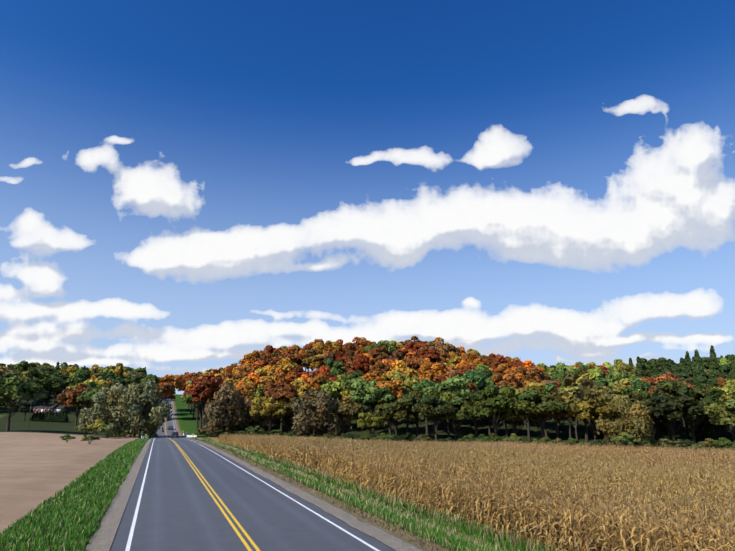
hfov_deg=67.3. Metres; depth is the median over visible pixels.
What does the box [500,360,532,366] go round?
round tree
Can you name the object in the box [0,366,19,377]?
round tree
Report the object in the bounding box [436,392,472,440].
round tree
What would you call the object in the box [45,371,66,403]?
round tree
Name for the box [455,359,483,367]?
round tree
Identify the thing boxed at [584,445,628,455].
corn
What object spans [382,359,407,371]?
round tree
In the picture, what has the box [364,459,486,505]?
corn
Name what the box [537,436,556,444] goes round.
bush
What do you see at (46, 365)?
round tree
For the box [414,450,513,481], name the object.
corn
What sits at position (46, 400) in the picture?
conifer tree
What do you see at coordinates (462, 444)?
corn
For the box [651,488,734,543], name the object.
corn
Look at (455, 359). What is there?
round tree
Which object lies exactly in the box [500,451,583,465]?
corn
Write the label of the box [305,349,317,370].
oval tree
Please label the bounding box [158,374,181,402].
round tree
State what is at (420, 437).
bush
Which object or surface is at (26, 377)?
round tree
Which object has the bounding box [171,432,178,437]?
car
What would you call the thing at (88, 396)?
oval tree
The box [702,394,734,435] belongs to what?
round tree
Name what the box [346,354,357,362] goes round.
round tree
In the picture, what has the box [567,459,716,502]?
corn
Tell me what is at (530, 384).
round tree
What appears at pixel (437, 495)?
corn
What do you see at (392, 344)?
round tree
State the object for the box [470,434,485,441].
bush
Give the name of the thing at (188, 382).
oval tree
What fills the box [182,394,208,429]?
round tree
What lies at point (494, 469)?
corn
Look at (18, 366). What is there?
oval tree
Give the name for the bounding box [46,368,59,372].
oval tree
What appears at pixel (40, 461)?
ground
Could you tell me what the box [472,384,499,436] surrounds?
round tree
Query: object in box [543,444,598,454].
corn
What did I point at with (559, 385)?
oval tree
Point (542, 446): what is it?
corn
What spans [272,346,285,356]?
round tree
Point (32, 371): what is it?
oval tree
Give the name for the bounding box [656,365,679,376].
oval tree
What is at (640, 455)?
corn
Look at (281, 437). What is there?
corn
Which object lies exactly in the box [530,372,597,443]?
round tree
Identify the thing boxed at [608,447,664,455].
corn
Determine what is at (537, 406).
round tree
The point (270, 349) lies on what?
oval tree
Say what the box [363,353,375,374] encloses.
round tree
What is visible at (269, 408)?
round tree
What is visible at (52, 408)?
house
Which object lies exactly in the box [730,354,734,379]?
conifer tree
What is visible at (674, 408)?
round tree
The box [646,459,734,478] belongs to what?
corn
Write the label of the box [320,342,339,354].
oval tree
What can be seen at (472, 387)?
round tree
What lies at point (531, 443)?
corn
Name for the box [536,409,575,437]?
sparse tree
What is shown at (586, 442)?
bush
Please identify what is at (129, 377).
round tree
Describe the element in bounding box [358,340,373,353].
oval tree
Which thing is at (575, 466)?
corn
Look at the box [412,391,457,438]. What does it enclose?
round tree
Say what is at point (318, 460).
corn
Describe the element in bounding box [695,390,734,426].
round tree
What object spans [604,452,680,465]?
corn
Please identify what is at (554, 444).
corn
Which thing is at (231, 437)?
corn
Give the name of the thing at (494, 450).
corn
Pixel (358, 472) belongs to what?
corn
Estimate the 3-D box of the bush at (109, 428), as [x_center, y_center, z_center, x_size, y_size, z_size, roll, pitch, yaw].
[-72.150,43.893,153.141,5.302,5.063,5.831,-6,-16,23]
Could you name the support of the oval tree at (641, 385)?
on the ground at (40, 461)
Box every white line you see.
[125,438,154,550]
[171,406,379,550]
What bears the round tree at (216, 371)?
on the ground at (40, 461)
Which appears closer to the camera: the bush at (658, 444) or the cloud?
the bush at (658, 444)
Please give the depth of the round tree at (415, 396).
173.92 m
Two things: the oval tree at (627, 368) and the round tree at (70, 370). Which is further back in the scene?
the round tree at (70, 370)
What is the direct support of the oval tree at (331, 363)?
on the ground at (40, 461)
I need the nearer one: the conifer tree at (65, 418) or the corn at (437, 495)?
the corn at (437, 495)
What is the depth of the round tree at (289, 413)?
182.11 m
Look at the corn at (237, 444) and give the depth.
102.20 m
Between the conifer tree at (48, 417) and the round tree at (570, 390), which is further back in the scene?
the conifer tree at (48, 417)
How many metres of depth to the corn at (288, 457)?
63.94 m
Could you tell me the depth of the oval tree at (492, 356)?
319.88 m
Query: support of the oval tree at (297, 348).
on the ground at (40, 461)
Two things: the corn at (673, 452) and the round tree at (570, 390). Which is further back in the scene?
the round tree at (570, 390)
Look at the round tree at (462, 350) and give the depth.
322.82 m
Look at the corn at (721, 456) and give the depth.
62.16 m
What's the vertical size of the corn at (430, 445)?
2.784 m
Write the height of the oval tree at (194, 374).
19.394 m
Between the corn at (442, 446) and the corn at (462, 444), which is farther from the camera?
the corn at (462, 444)
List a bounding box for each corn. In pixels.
[219,433,244,442]
[222,433,247,442]
[224,434,255,443]
[226,434,256,445]
[231,435,263,445]
[236,436,268,446]
[239,435,276,447]
[243,435,282,449]
[248,437,291,452]
[255,439,302,454]
[262,441,310,458]
[264,435,293,439]
[269,441,323,460]
[279,443,338,464]
[286,438,330,444]
[293,443,359,467]
[298,438,340,446]
[305,444,377,473]
[307,439,350,447]
[319,441,370,450]
[319,446,407,480]
[333,443,388,456]
[340,451,444,491]
[348,440,395,446]
[352,444,407,455]
[361,440,411,451]
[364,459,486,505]
[366,446,437,456]
[378,440,434,452]
[385,447,468,469]
[398,444,460,455]
[402,467,550,521]
[403,442,453,452]
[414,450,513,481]
[418,448,492,459]
[423,442,479,454]
[439,442,484,449]
[445,444,508,457]
[445,450,528,463]
[447,454,564,485]
[449,475,639,550]
[464,446,519,460]
[468,441,502,448]
[470,440,504,445]
[470,447,539,459]
[480,453,576,473]
[482,442,533,454]
[488,445,550,458]
[494,443,539,448]
[495,464,638,499]
[499,446,558,456]
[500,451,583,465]
[511,441,553,445]
[517,443,566,451]
[518,448,588,459]
[518,456,639,484]
[527,486,734,550]
[529,448,594,458]
[535,441,572,448]
[537,454,631,471]
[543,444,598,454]
[548,451,633,470]
[549,444,597,451]
[555,475,734,523]
[558,444,596,448]
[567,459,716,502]
[570,447,632,461]
[572,451,631,461]
[582,443,633,450]
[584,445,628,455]
[585,445,628,450]
[593,459,698,480]
[596,454,687,468]
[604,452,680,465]
[606,446,665,456]
[607,450,675,459]
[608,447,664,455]
[616,444,662,451]
[638,446,693,453]
[639,449,712,461]
[640,448,704,457]
[640,454,721,467]
[642,454,733,469]
[643,468,734,515]
[644,463,734,491]
[645,444,691,452]
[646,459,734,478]
[647,505,734,550]
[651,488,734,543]
[676,449,729,458]
[677,445,722,453]
[679,449,733,461]
[683,451,734,465]
[690,456,734,467]
[696,458,734,470]
[703,446,734,456]
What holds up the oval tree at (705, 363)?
on the ground at (40, 461)
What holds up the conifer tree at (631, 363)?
on the ground at (40, 461)
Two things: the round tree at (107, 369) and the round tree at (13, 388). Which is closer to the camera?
the round tree at (13, 388)
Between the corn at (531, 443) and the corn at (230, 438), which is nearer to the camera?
the corn at (531, 443)
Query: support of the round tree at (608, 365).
on the ground at (40, 461)
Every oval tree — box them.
[14,360,30,373]
[19,362,36,371]
[25,367,50,410]
[34,366,46,371]
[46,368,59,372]
[66,368,91,407]
[76,387,103,430]
[110,379,123,392]
[123,376,137,388]
[138,374,160,386]
[178,372,197,380]
[183,380,191,413]
[187,375,222,429]
[233,382,257,399]
[245,350,259,365]
[253,353,271,368]
[265,345,281,357]
[265,381,296,432]
[279,378,313,402]
[289,345,301,352]
[293,372,300,380]
[299,350,307,370]
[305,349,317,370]
[307,374,325,400]
[309,339,324,346]
[310,342,325,353]
[319,352,336,364]
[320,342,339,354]
[324,358,343,372]
[326,341,340,349]
[327,368,342,400]
[343,362,355,374]
[344,370,363,379]
[352,354,371,373]
[356,371,379,411]
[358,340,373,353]
[366,345,392,363]
[367,360,389,377]
[375,378,404,434]
[386,350,402,359]
[391,372,419,432]
[397,345,411,356]
[407,341,426,355]
[411,378,434,434]
[414,358,433,376]
[416,347,438,362]
[430,348,450,363]
[454,391,482,436]
[455,364,478,374]
[460,353,471,359]
[472,364,494,374]
[488,353,503,360]
[497,363,527,375]
[504,387,516,436]
[518,379,534,427]
[536,363,555,372]
[543,383,555,435]
[549,381,563,432]
[556,362,576,369]
[559,397,571,437]
[570,364,590,375]
[580,367,603,380]
[586,362,597,367]
[592,384,613,442]
[603,369,629,379]
[611,378,637,401]
[613,362,636,377]
[621,379,655,399]
[640,358,654,376]
[648,357,670,377]
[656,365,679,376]
[658,367,688,378]
[665,359,684,367]
[678,378,695,439]
[679,367,692,377]
[689,356,709,369]
[707,374,727,383]
[718,358,730,371]
[719,364,730,381]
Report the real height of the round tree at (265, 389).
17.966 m
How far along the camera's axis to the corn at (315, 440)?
88.01 m
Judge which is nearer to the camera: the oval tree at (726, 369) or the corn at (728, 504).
the corn at (728, 504)
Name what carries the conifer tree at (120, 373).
on the ground at (40, 461)
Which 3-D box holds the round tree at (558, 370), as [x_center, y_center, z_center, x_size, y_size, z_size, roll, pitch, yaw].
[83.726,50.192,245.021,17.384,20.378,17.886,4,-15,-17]
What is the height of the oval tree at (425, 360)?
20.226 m
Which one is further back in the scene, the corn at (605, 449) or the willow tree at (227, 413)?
the willow tree at (227, 413)
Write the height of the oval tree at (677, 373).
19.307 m
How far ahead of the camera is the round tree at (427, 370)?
226.91 m
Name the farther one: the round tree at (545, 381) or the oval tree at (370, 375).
the oval tree at (370, 375)
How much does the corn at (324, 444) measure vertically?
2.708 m
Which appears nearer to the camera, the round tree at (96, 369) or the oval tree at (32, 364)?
the oval tree at (32, 364)
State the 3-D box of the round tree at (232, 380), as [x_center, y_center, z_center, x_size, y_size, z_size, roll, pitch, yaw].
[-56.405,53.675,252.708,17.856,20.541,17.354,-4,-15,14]
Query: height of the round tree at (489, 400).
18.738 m
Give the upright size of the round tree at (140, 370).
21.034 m
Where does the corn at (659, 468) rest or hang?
on the ground at (40, 461)
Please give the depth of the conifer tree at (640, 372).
244.88 m
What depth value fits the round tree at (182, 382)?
323.71 m
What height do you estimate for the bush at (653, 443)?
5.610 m
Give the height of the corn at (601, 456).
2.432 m
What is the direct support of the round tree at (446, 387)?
on the ground at (40, 461)
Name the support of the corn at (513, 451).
on the ground at (40, 461)
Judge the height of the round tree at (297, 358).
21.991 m
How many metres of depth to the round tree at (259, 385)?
217.70 m
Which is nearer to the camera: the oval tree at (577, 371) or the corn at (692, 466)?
the corn at (692, 466)
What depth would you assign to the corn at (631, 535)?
19.63 m
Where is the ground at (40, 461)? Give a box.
[0,373,734,550]
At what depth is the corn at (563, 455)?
61.11 m
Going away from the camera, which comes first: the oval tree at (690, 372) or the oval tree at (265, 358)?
the oval tree at (690, 372)
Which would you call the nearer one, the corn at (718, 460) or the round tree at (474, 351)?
the corn at (718, 460)
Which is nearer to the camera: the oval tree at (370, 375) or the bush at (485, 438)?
the bush at (485, 438)
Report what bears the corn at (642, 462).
on the ground at (40, 461)
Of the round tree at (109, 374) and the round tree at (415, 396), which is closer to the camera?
the round tree at (415, 396)
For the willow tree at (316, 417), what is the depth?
168.06 m
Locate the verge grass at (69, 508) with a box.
[0,437,562,550]
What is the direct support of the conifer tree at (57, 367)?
on the ground at (40, 461)
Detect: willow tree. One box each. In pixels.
[78,382,134,436]
[108,379,172,437]
[202,380,261,436]
[243,408,271,431]
[291,387,353,437]
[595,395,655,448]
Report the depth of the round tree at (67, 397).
208.29 m
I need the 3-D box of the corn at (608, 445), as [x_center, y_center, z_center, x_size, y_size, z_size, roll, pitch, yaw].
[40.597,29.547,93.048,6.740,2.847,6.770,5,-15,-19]
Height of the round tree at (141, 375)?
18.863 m
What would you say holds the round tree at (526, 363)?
on the ground at (40, 461)
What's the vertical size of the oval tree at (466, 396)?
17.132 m
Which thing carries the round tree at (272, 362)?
on the ground at (40, 461)
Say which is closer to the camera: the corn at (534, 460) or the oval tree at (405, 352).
the corn at (534, 460)
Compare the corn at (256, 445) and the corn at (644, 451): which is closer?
the corn at (644, 451)
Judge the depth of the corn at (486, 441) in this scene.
105.69 m
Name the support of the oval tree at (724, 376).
on the ground at (40, 461)
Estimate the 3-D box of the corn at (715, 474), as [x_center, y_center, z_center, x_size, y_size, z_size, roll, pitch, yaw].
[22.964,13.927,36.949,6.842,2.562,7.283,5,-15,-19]
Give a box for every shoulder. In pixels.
[85,437,152,550]
[172,400,421,550]
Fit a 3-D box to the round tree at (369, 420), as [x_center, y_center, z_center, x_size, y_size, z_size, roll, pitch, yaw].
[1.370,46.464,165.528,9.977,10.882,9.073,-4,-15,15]
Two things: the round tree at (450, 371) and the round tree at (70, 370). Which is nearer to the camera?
the round tree at (450, 371)
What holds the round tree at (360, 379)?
on the ground at (40, 461)
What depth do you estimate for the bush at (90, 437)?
96.67 m
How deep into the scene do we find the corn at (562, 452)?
69.38 m
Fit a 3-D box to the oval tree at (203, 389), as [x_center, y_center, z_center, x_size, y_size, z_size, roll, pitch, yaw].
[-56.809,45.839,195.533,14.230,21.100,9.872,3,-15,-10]
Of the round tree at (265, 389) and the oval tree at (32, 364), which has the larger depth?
the oval tree at (32, 364)
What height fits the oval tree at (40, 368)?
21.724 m
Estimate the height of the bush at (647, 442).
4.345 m
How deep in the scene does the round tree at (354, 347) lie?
299.41 m
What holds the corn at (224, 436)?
on the ground at (40, 461)
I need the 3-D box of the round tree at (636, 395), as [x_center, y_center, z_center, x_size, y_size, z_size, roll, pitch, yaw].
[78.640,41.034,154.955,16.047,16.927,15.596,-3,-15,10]
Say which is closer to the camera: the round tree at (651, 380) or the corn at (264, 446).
the corn at (264, 446)
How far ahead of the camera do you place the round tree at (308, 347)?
327.16 m
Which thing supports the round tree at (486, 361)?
on the ground at (40, 461)
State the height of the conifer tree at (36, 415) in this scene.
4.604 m
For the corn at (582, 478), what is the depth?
32.61 m
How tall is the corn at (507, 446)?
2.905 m
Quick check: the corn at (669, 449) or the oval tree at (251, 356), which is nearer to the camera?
the corn at (669, 449)
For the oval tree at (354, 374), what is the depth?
224.48 m
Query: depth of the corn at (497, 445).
85.31 m
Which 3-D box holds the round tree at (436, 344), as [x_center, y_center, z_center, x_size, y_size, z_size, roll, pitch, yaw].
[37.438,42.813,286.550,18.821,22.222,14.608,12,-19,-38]
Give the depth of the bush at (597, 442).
143.94 m
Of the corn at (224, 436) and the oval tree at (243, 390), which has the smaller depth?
the corn at (224, 436)
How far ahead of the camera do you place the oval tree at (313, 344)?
333.58 m
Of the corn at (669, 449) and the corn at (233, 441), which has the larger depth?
the corn at (233, 441)
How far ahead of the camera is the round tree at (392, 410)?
168.32 m
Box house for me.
[33,403,68,413]
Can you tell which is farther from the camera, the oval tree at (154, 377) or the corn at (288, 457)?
the oval tree at (154, 377)
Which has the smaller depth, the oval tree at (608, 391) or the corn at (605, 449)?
the corn at (605, 449)
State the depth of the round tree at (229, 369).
277.56 m
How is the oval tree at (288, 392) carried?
on the ground at (40, 461)
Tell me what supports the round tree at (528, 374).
on the ground at (40, 461)
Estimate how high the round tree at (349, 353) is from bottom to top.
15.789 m
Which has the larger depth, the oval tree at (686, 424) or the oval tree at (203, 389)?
the oval tree at (203, 389)
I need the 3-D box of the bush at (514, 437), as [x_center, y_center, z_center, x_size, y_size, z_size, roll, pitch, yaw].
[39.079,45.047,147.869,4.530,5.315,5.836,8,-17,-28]
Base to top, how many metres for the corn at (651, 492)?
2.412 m
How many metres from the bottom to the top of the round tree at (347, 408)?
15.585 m
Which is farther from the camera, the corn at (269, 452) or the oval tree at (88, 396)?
the oval tree at (88, 396)
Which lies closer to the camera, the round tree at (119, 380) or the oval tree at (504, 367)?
the oval tree at (504, 367)
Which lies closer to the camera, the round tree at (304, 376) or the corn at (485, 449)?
the corn at (485, 449)
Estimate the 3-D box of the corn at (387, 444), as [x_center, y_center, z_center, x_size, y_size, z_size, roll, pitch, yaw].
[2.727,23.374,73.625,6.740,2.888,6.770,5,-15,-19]
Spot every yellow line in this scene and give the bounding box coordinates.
[165,418,259,550]
[165,431,251,550]
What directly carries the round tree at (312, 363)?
on the ground at (40, 461)
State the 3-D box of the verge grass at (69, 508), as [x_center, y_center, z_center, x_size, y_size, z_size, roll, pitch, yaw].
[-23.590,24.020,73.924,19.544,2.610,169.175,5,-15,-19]
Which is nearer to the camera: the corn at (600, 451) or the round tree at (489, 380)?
the corn at (600, 451)
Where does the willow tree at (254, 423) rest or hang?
on the ground at (40, 461)
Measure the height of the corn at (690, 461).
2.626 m
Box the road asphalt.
[109,398,395,550]
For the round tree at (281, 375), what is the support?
on the ground at (40, 461)
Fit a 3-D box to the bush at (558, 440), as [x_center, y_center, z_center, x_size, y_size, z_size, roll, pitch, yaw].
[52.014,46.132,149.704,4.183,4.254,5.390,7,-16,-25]
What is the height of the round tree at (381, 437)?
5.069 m
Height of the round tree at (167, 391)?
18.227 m
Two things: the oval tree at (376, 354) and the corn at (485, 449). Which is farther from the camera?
the oval tree at (376, 354)
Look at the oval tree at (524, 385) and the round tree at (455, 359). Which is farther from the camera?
the round tree at (455, 359)
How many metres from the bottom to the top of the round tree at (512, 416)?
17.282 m
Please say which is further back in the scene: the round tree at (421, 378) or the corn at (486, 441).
the round tree at (421, 378)
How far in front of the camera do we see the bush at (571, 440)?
148.94 m
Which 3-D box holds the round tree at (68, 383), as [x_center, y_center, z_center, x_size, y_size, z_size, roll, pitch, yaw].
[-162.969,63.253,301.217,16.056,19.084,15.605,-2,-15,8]
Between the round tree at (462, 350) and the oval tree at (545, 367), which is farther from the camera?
the round tree at (462, 350)
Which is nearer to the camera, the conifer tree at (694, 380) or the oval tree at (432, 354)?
the conifer tree at (694, 380)
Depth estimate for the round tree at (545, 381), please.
193.96 m
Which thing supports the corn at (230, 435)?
on the ground at (40, 461)
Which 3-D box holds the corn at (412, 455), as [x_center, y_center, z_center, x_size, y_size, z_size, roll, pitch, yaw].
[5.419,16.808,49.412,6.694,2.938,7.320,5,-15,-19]
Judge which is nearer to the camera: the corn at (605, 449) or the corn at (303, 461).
the corn at (303, 461)
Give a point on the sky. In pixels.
(267, 107)
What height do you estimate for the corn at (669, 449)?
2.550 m
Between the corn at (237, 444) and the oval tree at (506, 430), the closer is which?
the corn at (237, 444)
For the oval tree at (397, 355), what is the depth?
264.86 m
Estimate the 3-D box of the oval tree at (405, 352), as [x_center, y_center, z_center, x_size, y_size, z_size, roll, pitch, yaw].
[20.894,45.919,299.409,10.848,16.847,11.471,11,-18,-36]
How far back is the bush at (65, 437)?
103.73 m
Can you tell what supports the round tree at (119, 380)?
on the ground at (40, 461)
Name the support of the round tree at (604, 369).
on the ground at (40, 461)
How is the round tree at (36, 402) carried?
on the ground at (40, 461)
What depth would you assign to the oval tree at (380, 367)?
243.26 m
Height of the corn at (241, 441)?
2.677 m
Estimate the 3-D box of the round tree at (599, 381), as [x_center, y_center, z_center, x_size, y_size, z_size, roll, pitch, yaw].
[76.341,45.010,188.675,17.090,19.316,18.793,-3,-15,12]
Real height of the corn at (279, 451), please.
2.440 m
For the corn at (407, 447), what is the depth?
68.15 m
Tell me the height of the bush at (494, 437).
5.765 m
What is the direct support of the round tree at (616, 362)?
on the ground at (40, 461)
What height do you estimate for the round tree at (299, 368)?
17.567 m
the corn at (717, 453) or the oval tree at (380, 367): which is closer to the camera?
the corn at (717, 453)
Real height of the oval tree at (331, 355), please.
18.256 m
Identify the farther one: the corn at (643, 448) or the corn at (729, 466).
the corn at (643, 448)
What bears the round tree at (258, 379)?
on the ground at (40, 461)
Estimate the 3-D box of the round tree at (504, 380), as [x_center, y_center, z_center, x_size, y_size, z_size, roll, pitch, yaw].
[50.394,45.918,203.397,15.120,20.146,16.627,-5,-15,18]
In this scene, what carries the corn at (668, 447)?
on the ground at (40, 461)
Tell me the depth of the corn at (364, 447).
66.98 m
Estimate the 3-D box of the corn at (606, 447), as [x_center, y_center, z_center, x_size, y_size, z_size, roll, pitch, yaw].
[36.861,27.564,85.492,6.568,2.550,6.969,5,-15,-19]
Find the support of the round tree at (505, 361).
on the ground at (40, 461)
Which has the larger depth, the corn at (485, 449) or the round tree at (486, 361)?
the round tree at (486, 361)
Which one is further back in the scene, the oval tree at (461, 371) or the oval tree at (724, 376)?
the oval tree at (461, 371)
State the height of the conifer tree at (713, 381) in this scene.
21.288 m
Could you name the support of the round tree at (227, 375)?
on the ground at (40, 461)
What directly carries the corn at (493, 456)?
on the ground at (40, 461)
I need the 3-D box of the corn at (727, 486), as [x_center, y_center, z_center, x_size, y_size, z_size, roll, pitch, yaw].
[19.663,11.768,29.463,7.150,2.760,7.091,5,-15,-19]
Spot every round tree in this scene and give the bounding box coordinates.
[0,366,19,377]
[0,375,46,431]
[11,397,40,420]
[19,371,39,412]
[33,362,55,369]
[36,372,66,403]
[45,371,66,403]
[56,374,74,390]
[57,383,92,428]
[58,362,78,370]
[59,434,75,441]
[60,366,92,378]
[67,379,106,423]
[75,381,101,418]
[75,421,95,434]
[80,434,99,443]
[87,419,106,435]
[89,364,103,374]
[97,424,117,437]
[99,363,127,372]
[101,371,126,379]
[103,376,124,386]
[109,366,126,375]
[124,368,146,374]
[126,375,140,383]
[127,371,146,380]
[156,382,175,401]
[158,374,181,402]
[178,375,191,406]
[182,373,213,407]
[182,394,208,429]
[183,385,205,427]
[185,376,206,414]
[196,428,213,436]
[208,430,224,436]
[210,369,222,373]
[221,369,242,380]
[223,370,241,385]
[224,366,238,373]
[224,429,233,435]
[232,360,253,372]
[232,361,274,379]
[235,372,272,388]
[238,354,246,363]
[238,376,264,391]
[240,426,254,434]
[243,390,265,407]
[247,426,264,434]
[248,396,291,430]
[253,365,279,382]
[257,382,283,428]
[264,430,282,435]
[268,360,281,365]
[269,346,303,365]
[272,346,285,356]
[273,358,297,374]
[273,368,295,386]
[273,397,302,433]
[287,365,310,374]
[290,374,311,383]
[301,345,311,369]
[301,353,327,370]
[304,366,340,382]
[318,373,354,421]
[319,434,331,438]
[329,396,364,434]
[333,378,365,431]
[335,352,351,365]
[336,339,343,353]
[336,350,354,356]
[342,337,370,354]
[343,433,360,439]
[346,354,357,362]
[349,380,393,435]
[356,412,387,436]
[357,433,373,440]
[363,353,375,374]
[364,340,397,361]
[372,397,415,434]
[374,376,392,381]
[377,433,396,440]
[381,360,417,380]
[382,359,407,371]
[389,340,408,355]
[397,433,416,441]
[400,390,421,436]
[402,351,422,370]
[403,336,427,349]
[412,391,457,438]
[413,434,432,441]
[416,376,431,384]
[419,337,455,353]
[419,362,444,382]
[422,377,471,437]
[433,366,458,383]
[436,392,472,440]
[441,376,475,428]
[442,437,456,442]
[445,352,461,364]
[453,369,488,423]
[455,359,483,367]
[458,346,465,352]
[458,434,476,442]
[460,352,497,368]
[466,350,481,357]
[469,385,520,434]
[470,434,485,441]
[472,368,502,423]
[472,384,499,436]
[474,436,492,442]
[484,393,542,433]
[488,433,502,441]
[489,355,513,370]
[491,372,521,426]
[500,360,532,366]
[503,381,545,440]
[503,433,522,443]
[508,373,524,383]
[514,366,550,419]
[514,385,570,438]
[518,379,557,417]
[522,360,543,373]
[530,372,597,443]
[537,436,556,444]
[541,365,574,378]
[551,373,573,382]
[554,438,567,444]
[561,377,604,440]
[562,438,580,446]
[565,390,621,441]
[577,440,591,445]
[582,365,610,376]
[590,378,611,435]
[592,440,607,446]
[602,362,612,368]
[603,371,639,389]
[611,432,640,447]
[612,359,622,367]
[618,391,673,432]
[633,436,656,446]
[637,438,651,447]
[640,374,693,440]
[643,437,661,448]
[644,388,704,446]
[651,379,724,442]
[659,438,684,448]
[662,371,692,427]
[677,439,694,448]
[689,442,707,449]
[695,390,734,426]
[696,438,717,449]
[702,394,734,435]
[707,377,726,387]
[709,379,734,440]
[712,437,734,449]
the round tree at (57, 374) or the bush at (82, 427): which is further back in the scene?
the round tree at (57, 374)
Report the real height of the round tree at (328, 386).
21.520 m
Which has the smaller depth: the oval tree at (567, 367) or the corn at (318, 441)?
the corn at (318, 441)
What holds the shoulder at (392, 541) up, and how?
on the ground at (40, 461)
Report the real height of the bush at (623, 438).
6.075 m
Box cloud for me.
[0,96,734,391]
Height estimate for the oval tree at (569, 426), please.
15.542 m
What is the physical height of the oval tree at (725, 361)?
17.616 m
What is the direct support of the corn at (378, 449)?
on the ground at (40, 461)
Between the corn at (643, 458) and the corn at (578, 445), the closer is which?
the corn at (643, 458)
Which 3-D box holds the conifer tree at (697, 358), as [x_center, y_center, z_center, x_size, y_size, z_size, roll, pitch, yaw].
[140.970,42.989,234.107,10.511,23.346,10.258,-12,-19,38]
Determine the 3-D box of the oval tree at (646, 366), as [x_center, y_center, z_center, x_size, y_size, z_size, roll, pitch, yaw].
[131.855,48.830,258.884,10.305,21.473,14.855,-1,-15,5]
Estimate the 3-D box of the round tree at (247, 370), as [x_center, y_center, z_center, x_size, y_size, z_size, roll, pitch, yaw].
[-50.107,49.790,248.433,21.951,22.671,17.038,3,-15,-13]
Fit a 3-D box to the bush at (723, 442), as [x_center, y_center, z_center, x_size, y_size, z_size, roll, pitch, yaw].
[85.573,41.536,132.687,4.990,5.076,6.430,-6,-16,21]
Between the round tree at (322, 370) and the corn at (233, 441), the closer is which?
the corn at (233, 441)
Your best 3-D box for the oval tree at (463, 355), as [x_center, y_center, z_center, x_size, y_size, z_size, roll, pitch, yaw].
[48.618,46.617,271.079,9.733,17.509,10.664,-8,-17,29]
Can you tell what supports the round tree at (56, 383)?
on the ground at (40, 461)
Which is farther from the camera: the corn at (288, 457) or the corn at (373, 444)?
the corn at (373, 444)
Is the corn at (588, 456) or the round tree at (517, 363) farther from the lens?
the round tree at (517, 363)
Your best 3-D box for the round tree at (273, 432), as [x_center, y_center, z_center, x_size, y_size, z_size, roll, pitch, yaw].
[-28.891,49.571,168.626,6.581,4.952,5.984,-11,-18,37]
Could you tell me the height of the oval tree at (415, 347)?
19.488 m
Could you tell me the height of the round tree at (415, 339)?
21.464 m
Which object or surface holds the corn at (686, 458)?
on the ground at (40, 461)
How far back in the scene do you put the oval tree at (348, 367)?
256.07 m
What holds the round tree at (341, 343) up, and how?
on the ground at (40, 461)
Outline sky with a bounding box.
[0,0,734,393]
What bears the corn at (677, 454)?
on the ground at (40, 461)
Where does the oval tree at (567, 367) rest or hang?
on the ground at (40, 461)
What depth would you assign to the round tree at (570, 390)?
174.69 m
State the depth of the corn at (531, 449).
74.53 m
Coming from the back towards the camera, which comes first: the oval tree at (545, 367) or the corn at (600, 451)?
the oval tree at (545, 367)
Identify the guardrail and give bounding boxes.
[183,432,196,437]
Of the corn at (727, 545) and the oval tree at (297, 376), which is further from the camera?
the oval tree at (297, 376)
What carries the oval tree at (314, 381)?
on the ground at (40, 461)
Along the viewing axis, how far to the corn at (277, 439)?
91.79 m
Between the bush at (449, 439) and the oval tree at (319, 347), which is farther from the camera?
the oval tree at (319, 347)
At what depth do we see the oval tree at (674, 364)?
254.68 m
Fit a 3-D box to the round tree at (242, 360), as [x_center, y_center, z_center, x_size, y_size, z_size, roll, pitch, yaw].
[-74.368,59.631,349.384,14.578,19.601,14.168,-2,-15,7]
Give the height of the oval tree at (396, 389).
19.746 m
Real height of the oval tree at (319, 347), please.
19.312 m
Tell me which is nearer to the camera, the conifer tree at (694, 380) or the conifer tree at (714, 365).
the conifer tree at (694, 380)
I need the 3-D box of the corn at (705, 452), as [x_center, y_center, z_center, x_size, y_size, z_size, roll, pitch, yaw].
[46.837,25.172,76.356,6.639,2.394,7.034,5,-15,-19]
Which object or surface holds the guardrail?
on the ground at (40, 461)
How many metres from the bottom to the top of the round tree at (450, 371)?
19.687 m
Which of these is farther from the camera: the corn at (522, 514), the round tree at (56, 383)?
the round tree at (56, 383)
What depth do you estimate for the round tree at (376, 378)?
223.39 m
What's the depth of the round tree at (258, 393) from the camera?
202.82 m
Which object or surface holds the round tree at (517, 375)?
on the ground at (40, 461)
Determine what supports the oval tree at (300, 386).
on the ground at (40, 461)
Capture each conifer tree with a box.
[0,366,14,408]
[32,410,38,420]
[39,388,51,402]
[44,411,51,421]
[50,361,59,392]
[61,412,68,421]
[118,366,123,378]
[628,358,633,367]
[635,356,645,377]
[652,361,658,376]
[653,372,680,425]
[679,357,689,377]
[684,354,692,370]
[688,369,697,429]
[692,349,707,378]
[693,365,727,438]
[708,348,720,376]
[708,369,734,436]
[709,345,718,362]
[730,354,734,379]
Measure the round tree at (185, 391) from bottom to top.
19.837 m
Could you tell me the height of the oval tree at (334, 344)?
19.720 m
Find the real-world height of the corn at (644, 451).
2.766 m

